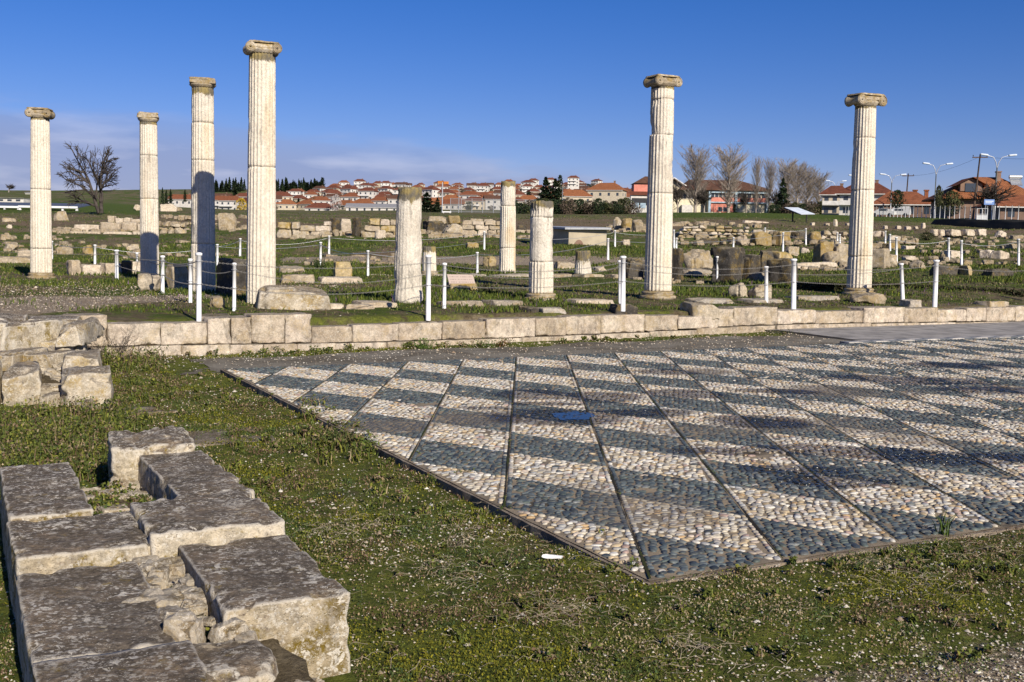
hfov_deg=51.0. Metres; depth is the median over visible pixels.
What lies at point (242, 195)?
house
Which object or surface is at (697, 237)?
rubble
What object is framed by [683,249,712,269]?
boulder
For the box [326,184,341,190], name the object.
house
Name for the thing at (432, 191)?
house
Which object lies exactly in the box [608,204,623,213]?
hedge bush
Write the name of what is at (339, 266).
stone block
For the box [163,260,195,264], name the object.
chain
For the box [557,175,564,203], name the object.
conifer
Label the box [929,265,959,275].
stone block
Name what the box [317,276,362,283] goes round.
stone block
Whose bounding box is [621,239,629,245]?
boulder
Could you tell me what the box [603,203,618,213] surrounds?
hedge bush
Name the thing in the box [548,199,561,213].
hedge bush
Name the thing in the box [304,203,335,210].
house
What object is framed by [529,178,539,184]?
house
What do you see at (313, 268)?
chain
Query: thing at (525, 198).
house
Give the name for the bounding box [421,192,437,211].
conifer
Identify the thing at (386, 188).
house
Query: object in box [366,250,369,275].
chain post
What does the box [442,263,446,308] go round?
chain post
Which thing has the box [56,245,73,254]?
boulder
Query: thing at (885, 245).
stone block
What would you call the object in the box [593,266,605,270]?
boulder
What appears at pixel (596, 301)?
stone block
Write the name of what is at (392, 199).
house
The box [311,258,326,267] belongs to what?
weed clump
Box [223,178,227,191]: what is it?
conifer
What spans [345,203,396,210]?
barn
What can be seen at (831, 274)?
chain
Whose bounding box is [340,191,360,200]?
house
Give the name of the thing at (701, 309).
stone block
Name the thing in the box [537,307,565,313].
stone block
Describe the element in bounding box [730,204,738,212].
conifer
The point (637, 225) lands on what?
boulder
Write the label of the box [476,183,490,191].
house
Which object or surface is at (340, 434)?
weed clump
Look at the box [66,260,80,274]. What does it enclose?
stone block
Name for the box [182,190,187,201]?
conifer
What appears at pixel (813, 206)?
bush
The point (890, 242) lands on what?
chain post
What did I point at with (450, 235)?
ruined wall
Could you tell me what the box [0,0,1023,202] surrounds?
sky
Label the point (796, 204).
bush
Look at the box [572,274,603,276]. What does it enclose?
stone block
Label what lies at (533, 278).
chain
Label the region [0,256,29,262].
stone block
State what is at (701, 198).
bare tree
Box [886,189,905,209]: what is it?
evergreen
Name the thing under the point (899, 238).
ruined wall
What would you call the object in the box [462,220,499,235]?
ruined wall
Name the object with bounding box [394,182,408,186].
house
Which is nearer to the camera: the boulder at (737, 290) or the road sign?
the boulder at (737, 290)
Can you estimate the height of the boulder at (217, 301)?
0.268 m
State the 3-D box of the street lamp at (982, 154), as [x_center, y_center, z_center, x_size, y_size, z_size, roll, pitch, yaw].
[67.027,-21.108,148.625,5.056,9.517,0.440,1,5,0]
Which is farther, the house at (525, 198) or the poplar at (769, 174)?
the house at (525, 198)
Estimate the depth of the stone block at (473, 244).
62.34 m
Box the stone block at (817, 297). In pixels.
[785,295,839,300]
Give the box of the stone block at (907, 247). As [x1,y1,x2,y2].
[901,245,914,248]
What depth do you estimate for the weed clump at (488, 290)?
26.01 m
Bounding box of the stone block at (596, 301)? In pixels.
[564,299,613,303]
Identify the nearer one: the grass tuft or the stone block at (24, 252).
the grass tuft
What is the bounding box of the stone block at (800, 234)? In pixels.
[791,231,804,238]
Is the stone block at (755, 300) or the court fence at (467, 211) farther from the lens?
the court fence at (467, 211)
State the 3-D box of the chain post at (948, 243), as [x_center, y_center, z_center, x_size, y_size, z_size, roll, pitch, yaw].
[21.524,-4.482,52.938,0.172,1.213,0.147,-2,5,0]
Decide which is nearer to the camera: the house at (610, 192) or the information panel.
the information panel
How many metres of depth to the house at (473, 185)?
1136.25 m
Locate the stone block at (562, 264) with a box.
[553,261,574,268]
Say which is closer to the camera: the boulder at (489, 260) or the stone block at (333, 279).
the stone block at (333, 279)
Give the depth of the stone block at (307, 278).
31.48 m
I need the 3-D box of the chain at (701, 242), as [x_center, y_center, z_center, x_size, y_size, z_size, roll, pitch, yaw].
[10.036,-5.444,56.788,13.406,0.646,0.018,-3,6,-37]
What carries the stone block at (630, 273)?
on the ground at (116, 203)
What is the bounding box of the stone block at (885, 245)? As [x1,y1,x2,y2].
[882,243,900,248]
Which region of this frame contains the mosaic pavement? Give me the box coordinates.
[220,337,1023,584]
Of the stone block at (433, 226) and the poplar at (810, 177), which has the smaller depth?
the stone block at (433, 226)
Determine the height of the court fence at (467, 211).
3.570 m
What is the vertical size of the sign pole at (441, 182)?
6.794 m
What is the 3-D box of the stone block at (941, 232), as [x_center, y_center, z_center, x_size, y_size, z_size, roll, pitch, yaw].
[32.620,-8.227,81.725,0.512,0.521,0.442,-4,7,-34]
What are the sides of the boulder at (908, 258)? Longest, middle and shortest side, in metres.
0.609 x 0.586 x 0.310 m
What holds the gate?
on the ground at (116, 203)
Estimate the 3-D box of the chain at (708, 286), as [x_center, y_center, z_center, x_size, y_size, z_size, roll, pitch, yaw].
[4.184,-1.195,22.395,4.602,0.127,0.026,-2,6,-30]
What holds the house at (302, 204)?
on the ground at (116, 203)
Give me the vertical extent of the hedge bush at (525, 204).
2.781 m
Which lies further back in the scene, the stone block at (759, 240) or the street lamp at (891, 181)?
the street lamp at (891, 181)
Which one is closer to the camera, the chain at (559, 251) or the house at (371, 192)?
the chain at (559, 251)
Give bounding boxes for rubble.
[0,207,1023,283]
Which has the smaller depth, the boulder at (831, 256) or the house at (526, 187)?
the boulder at (831, 256)
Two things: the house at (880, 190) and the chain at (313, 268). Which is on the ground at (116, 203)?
the house at (880, 190)
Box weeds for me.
[0,327,1023,663]
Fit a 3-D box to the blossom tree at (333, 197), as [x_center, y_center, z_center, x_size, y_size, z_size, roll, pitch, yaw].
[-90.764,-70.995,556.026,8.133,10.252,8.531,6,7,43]
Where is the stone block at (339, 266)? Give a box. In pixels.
[333,261,351,275]
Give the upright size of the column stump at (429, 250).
1.048 m
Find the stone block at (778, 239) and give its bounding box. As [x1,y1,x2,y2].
[772,231,790,245]
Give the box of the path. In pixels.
[180,334,848,374]
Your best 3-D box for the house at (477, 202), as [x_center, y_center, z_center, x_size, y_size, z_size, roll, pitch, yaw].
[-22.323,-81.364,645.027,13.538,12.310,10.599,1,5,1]
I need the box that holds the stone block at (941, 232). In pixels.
[937,229,944,235]
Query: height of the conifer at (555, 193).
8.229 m
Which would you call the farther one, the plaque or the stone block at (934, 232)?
the stone block at (934, 232)
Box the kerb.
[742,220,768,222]
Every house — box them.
[168,193,190,207]
[215,192,232,195]
[215,194,226,208]
[218,195,246,209]
[235,192,246,197]
[276,191,293,199]
[276,195,281,201]
[276,198,297,209]
[288,188,302,195]
[293,194,307,201]
[297,198,312,209]
[304,191,318,197]
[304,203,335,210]
[306,189,320,195]
[311,196,331,203]
[312,185,325,191]
[323,189,343,195]
[324,193,341,201]
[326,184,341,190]
[332,198,355,209]
[338,180,349,185]
[340,185,359,194]
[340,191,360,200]
[353,178,365,186]
[354,197,374,203]
[357,186,378,198]
[358,182,373,188]
[370,195,387,203]
[374,193,386,197]
[377,185,394,193]
[378,191,392,194]
[380,180,391,186]
[387,195,397,203]
[392,186,404,194]
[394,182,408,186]
[422,185,440,197]
[423,199,444,209]
[435,184,449,188]
[436,188,454,197]
[439,193,460,199]
[441,199,464,209]
[458,190,481,197]
[461,187,476,191]
[463,195,484,209]
[466,183,478,189]
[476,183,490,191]
[483,194,500,209]
[490,186,500,190]
[493,190,500,194]
[515,191,525,196]
[516,196,524,207]
[520,179,535,188]
[520,194,536,204]
[521,183,533,193]
[526,188,540,192]
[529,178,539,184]
[547,177,553,185]
[560,188,592,208]
[567,176,579,189]
[586,181,626,206]
[590,178,602,184]
[819,183,843,214]
[835,180,890,214]
[874,190,930,216]
[922,171,1023,218]
[971,195,1023,219]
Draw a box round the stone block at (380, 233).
[374,230,385,238]
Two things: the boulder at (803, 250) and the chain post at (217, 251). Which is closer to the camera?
the chain post at (217, 251)
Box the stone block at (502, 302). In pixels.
[481,300,522,305]
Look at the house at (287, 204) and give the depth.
641.68 m
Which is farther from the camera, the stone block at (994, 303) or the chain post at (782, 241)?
the chain post at (782, 241)
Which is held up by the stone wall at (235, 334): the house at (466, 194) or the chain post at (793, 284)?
the chain post at (793, 284)
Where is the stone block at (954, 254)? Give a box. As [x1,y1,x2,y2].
[944,250,959,257]
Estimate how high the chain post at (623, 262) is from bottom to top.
1.100 m
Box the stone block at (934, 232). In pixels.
[930,229,937,235]
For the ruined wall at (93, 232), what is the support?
on the ground at (116, 203)
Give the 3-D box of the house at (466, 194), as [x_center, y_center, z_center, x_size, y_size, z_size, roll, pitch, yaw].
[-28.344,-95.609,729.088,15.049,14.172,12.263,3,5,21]
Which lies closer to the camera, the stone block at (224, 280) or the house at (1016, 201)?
the stone block at (224, 280)
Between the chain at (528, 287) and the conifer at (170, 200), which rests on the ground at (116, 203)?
the conifer at (170, 200)
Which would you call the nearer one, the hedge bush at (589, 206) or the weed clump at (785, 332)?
the weed clump at (785, 332)
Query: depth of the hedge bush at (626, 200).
205.97 m
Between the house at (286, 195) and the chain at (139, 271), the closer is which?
the chain at (139, 271)
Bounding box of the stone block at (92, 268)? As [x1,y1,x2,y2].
[81,264,101,274]
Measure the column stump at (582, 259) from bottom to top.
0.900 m
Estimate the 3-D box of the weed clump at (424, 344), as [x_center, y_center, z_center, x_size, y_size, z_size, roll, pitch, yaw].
[-1.487,0.055,18.194,0.560,0.235,0.562,1,5,0]
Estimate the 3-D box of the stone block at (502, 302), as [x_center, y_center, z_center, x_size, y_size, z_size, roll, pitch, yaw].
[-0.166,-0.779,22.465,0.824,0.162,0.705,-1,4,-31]
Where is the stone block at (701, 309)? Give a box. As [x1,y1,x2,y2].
[680,301,719,319]
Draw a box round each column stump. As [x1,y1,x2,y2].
[421,246,437,275]
[574,250,591,273]
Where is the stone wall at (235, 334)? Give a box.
[29,305,1023,357]
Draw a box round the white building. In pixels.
[0,198,29,202]
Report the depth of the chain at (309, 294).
18.00 m
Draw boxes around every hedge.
[796,281,845,290]
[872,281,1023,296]
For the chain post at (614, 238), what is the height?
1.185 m
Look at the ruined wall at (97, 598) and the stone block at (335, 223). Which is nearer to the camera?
the ruined wall at (97, 598)
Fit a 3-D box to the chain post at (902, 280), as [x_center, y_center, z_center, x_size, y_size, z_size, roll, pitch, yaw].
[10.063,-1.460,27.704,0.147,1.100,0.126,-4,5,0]
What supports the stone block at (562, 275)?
on the ground at (116, 203)
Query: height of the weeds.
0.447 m
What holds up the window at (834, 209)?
in the house at (830, 201)
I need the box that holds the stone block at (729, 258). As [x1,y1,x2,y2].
[711,247,743,282]
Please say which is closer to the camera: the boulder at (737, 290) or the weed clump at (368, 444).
the weed clump at (368, 444)
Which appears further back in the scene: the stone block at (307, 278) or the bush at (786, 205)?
the bush at (786, 205)
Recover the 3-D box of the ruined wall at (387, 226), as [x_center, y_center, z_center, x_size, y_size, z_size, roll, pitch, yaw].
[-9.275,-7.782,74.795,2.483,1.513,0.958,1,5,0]
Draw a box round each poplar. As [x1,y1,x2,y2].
[675,143,721,212]
[706,142,751,212]
[750,152,766,212]
[761,157,779,212]
[772,158,806,210]
[782,161,814,206]
[796,164,823,207]
[810,171,832,208]
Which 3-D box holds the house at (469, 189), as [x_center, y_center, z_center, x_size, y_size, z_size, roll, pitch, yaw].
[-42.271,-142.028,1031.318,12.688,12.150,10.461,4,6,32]
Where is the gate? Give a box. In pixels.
[976,208,987,219]
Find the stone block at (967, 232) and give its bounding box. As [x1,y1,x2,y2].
[960,229,974,235]
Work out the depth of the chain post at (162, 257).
23.96 m
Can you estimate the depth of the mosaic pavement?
9.71 m
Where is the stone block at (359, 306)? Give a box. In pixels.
[345,304,374,308]
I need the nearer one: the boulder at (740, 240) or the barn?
the boulder at (740, 240)
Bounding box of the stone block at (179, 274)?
[165,264,187,287]
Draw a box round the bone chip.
[541,554,562,558]
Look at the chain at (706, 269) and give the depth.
22.20 m
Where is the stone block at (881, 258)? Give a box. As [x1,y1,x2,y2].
[872,248,889,268]
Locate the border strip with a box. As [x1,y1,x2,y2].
[840,335,1023,343]
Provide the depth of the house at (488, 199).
641.39 m
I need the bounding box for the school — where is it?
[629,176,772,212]
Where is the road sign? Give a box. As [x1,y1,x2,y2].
[984,199,994,219]
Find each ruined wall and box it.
[0,313,113,410]
[0,426,349,681]
[70,231,139,234]
[74,222,139,232]
[107,216,139,222]
[159,221,186,233]
[276,222,299,237]
[298,221,331,237]
[319,229,341,235]
[361,218,395,236]
[427,233,471,237]
[428,216,460,224]
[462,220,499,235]
[470,218,492,222]
[516,225,529,232]
[676,225,748,237]
[700,238,725,244]
[821,230,846,238]
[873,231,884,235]
[887,235,906,240]
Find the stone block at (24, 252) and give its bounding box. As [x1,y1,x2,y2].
[17,250,29,255]
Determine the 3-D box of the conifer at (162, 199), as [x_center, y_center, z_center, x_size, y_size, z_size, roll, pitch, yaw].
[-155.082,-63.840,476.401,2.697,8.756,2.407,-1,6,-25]
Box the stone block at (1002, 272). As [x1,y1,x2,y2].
[981,268,1013,275]
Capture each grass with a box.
[0,210,1023,315]
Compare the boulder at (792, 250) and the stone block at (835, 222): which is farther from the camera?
the stone block at (835, 222)
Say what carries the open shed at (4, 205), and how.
on the ground at (116, 203)
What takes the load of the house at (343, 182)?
on the ground at (116, 203)
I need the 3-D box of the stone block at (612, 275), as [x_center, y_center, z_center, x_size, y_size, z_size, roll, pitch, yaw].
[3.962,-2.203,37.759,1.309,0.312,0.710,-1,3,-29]
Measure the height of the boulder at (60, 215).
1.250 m
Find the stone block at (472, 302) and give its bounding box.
[436,300,483,305]
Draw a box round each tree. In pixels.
[5,184,13,191]
[56,143,121,213]
[328,194,341,210]
[465,201,473,208]
[673,185,684,212]
[694,187,712,212]
[736,189,750,212]
[768,188,778,209]
[937,190,963,218]
[968,179,1015,214]
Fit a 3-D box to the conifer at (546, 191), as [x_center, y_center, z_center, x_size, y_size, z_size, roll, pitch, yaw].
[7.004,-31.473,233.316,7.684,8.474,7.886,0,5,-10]
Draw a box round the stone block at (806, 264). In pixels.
[797,262,837,268]
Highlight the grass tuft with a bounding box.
[932,507,959,536]
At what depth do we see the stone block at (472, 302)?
21.67 m
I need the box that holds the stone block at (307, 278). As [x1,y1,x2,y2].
[281,274,314,282]
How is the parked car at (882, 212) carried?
on the ground at (116, 203)
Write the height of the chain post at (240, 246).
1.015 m
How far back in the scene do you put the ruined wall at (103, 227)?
83.39 m
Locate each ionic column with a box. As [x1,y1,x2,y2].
[24,107,55,278]
[137,111,158,274]
[189,77,215,291]
[243,40,281,303]
[639,74,682,299]
[842,93,886,294]
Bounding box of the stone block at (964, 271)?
[959,265,971,274]
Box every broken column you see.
[392,187,422,302]
[499,181,515,272]
[524,200,556,300]
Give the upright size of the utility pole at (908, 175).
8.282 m
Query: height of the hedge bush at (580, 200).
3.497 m
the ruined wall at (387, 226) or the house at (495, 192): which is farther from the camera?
the house at (495, 192)
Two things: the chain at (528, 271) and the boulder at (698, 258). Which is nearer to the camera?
the chain at (528, 271)
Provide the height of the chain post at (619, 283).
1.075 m
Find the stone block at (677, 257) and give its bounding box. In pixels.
[672,248,683,279]
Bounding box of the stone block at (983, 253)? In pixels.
[979,250,993,257]
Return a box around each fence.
[450,198,525,212]
[845,205,1018,219]
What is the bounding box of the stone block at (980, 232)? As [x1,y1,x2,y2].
[974,229,986,235]
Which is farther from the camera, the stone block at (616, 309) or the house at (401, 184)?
the house at (401, 184)
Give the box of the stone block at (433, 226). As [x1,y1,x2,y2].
[423,221,444,231]
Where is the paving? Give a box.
[765,321,1023,340]
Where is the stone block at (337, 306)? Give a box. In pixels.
[330,303,343,308]
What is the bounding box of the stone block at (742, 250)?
[710,246,744,255]
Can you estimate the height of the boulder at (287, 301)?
0.688 m
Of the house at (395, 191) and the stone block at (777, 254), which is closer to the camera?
the stone block at (777, 254)
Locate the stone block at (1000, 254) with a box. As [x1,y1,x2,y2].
[989,250,1008,258]
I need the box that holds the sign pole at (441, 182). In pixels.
[438,181,448,212]
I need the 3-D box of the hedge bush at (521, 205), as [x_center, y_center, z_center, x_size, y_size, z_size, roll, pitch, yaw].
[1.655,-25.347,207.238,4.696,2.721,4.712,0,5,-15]
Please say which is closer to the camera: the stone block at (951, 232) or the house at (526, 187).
the stone block at (951, 232)
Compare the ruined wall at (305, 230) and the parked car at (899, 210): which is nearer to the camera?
the ruined wall at (305, 230)
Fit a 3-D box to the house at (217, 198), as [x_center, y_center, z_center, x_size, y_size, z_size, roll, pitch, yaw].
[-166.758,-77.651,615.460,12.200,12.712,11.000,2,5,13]
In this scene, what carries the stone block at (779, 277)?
on the ground at (116, 203)
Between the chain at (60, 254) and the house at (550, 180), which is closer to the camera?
the chain at (60, 254)
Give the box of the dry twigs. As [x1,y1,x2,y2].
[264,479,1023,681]
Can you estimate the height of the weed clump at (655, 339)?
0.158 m
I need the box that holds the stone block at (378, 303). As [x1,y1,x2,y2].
[352,300,397,307]
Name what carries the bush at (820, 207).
on the ground at (116, 203)
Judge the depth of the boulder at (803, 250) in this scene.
61.64 m
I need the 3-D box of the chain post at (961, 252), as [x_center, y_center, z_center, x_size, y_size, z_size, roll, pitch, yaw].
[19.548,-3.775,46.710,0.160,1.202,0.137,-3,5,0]
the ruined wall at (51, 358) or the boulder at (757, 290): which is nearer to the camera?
the ruined wall at (51, 358)
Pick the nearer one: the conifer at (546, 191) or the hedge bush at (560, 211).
the hedge bush at (560, 211)
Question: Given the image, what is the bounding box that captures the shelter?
[552,226,610,245]
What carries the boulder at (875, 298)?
on the ground at (116, 203)
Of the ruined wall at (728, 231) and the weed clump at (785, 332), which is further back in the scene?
the ruined wall at (728, 231)
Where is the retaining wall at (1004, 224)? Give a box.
[931,218,1023,228]
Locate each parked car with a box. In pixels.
[874,209,894,216]
[890,206,910,216]
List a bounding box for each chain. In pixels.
[1,251,109,254]
[117,254,160,260]
[117,265,160,274]
[137,256,187,266]
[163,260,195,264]
[163,275,195,284]
[202,260,424,268]
[203,284,424,294]
[218,245,316,248]
[236,270,442,283]
[322,241,481,254]
[335,234,478,240]
[369,253,472,258]
[431,263,620,271]
[431,281,619,288]
[447,267,618,278]
[478,241,605,255]
[616,235,779,242]
[626,268,763,275]
[626,281,791,286]
[627,263,789,269]
[677,229,764,234]
[769,269,899,274]
[786,235,891,241]
[798,265,930,270]
[799,281,933,284]
[939,266,1022,271]
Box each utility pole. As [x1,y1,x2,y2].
[902,173,913,190]
[972,155,987,218]
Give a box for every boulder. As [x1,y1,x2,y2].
[2,218,15,221]
[4,242,18,250]
[53,211,68,220]
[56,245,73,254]
[82,245,93,253]
[125,244,138,250]
[133,204,139,209]
[137,273,160,289]
[159,204,176,210]
[210,296,224,307]
[217,213,236,229]
[255,285,330,310]
[279,265,304,273]
[443,223,462,232]
[483,256,496,265]
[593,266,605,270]
[613,217,621,227]
[621,218,631,229]
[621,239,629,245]
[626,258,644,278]
[631,219,643,231]
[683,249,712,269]
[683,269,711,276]
[727,282,747,296]
[736,235,748,245]
[747,272,763,282]
[747,285,771,297]
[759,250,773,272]
[784,246,798,255]
[800,248,809,252]
[807,231,821,243]
[822,251,840,261]
[849,292,886,303]
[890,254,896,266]
[902,256,916,260]
[909,260,925,268]
[994,231,1006,237]
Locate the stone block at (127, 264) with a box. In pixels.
[121,260,131,273]
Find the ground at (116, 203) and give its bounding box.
[0,189,1023,681]
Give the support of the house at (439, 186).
on the ground at (116, 203)
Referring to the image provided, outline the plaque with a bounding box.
[446,274,476,290]
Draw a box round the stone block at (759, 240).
[750,231,771,245]
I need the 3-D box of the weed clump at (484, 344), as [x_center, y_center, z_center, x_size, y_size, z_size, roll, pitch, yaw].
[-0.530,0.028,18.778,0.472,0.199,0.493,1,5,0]
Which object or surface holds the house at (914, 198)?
on the ground at (116, 203)
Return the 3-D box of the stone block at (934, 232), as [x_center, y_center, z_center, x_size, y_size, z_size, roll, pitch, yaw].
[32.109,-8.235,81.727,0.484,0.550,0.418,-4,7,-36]
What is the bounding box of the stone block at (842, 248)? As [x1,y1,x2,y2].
[833,243,847,261]
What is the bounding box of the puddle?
[552,411,594,419]
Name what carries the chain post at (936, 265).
on the stone wall at (235, 334)
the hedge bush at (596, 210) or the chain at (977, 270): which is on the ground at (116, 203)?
the hedge bush at (596, 210)
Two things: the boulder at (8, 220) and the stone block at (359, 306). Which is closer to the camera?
the stone block at (359, 306)
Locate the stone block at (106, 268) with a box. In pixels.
[99,263,121,273]
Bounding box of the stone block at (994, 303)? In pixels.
[973,301,1008,306]
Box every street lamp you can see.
[880,173,906,205]
[922,162,952,217]
[980,153,1016,219]
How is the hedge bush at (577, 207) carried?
on the ground at (116, 203)
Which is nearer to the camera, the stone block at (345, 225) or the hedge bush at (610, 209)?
the stone block at (345, 225)
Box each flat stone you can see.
[104,406,177,415]
[188,427,274,446]
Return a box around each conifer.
[160,187,164,203]
[164,190,169,203]
[167,189,173,203]
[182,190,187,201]
[220,180,224,191]
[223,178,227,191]
[226,177,230,191]
[231,178,236,191]
[239,177,244,190]
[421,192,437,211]
[433,198,441,211]
[535,177,553,199]
[549,178,563,201]
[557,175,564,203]
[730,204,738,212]
[772,178,790,212]
[933,185,943,217]
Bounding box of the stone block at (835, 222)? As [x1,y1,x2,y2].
[833,219,837,225]
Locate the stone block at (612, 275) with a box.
[605,274,617,277]
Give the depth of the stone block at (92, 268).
34.10 m
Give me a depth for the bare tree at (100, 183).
130.81 m
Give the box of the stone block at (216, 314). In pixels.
[201,313,229,315]
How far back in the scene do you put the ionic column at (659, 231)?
25.03 m
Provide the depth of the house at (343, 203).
642.04 m
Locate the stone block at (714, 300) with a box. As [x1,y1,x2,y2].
[685,297,733,303]
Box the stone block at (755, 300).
[736,298,783,302]
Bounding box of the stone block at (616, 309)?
[609,304,637,313]
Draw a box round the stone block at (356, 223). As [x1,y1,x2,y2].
[352,217,360,236]
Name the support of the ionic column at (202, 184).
on the ground at (116, 203)
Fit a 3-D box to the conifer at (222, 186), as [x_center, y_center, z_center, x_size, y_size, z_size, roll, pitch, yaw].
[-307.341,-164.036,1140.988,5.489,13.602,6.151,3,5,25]
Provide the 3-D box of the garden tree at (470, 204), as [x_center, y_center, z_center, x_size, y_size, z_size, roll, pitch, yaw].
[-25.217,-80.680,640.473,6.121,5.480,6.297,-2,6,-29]
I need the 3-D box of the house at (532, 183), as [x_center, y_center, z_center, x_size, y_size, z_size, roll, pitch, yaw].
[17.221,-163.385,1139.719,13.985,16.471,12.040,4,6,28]
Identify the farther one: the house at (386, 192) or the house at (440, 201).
the house at (386, 192)
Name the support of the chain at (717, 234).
hanging from the chain post
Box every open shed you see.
[0,202,29,209]
[18,203,90,210]
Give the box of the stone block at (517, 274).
[489,273,528,276]
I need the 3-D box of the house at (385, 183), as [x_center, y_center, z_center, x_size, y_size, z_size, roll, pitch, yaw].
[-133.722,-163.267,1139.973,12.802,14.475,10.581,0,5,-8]
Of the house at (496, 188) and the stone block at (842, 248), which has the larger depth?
the house at (496, 188)
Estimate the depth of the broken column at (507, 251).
39.49 m
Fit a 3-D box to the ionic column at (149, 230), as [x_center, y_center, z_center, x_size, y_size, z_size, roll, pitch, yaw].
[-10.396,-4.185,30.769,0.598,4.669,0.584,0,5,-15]
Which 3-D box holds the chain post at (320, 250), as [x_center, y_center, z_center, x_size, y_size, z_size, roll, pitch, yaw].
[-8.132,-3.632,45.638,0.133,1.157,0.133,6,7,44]
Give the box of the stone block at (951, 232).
[945,229,961,235]
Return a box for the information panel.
[784,207,814,222]
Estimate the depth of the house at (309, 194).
809.62 m
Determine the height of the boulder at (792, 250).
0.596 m
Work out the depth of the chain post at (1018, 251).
46.31 m
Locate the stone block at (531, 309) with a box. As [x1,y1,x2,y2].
[518,306,538,312]
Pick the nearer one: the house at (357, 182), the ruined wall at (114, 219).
the ruined wall at (114, 219)
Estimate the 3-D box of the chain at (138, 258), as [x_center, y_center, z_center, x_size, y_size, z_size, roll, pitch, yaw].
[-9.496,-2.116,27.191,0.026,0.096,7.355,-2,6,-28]
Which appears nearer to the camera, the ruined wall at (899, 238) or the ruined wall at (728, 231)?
the ruined wall at (899, 238)
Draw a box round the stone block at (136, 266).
[132,261,139,273]
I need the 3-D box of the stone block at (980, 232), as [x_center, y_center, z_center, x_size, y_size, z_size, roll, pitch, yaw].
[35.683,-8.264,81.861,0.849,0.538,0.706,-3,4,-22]
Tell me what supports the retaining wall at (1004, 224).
on the ground at (116, 203)
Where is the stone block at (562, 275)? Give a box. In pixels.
[553,273,571,277]
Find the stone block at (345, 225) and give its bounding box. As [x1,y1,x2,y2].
[341,219,351,231]
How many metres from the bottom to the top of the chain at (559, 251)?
0.738 m
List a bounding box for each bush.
[235,198,246,209]
[515,200,520,213]
[516,203,528,213]
[519,203,530,213]
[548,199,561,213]
[554,199,567,213]
[557,197,576,213]
[567,199,585,213]
[575,199,586,213]
[579,200,596,213]
[579,203,589,213]
[589,198,608,213]
[598,202,617,213]
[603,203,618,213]
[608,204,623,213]
[617,197,634,213]
[624,203,641,213]
[766,205,778,212]
[778,203,794,213]
[789,202,800,213]
[798,204,811,211]
[805,201,819,213]
[813,201,821,213]
[919,232,936,239]
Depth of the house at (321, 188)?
1027.79 m
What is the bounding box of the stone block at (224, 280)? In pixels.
[216,258,245,294]
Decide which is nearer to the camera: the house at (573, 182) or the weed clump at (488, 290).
the weed clump at (488, 290)
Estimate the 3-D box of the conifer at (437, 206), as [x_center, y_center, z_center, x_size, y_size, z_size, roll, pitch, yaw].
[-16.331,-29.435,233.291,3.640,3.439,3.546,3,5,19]
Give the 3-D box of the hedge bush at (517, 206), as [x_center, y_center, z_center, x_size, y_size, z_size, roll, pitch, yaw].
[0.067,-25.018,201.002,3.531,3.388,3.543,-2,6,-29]
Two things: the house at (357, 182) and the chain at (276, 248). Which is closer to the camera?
the chain at (276, 248)
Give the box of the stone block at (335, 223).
[330,218,340,230]
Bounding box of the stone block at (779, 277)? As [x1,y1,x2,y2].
[766,258,797,284]
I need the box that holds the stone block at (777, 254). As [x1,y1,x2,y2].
[772,251,792,258]
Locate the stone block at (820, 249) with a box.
[812,241,833,261]
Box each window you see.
[832,207,836,212]
[924,207,929,213]
[1007,208,1014,216]
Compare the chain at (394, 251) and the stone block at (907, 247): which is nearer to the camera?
the chain at (394, 251)
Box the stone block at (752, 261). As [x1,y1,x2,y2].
[742,254,760,278]
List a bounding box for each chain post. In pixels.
[93,245,96,263]
[114,250,118,278]
[160,255,164,292]
[187,258,192,302]
[195,252,201,320]
[216,244,218,265]
[231,263,236,310]
[239,238,241,256]
[319,242,321,263]
[327,236,330,253]
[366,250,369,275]
[425,255,431,320]
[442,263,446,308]
[475,252,478,272]
[483,231,484,249]
[606,238,609,259]
[614,230,615,246]
[617,260,620,303]
[619,256,626,310]
[673,230,674,247]
[716,256,718,278]
[764,266,768,302]
[782,232,783,251]
[790,259,797,308]
[805,228,806,244]
[889,234,891,250]
[895,237,897,262]
[899,263,904,299]
[932,260,939,306]
[947,238,949,259]
[960,240,962,264]
[1017,239,1019,264]
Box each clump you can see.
[87,320,158,364]
[309,424,371,448]
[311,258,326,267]
[352,435,386,449]
[408,338,440,348]
[470,283,498,294]
[470,337,494,347]
[492,336,513,346]
[637,333,675,340]
[758,328,798,335]
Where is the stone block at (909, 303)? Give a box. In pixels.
[899,299,921,306]
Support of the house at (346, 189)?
on the ground at (116, 203)
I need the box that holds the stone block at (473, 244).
[466,242,478,247]
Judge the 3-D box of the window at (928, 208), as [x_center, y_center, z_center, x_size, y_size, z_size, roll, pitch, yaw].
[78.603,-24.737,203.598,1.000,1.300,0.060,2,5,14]

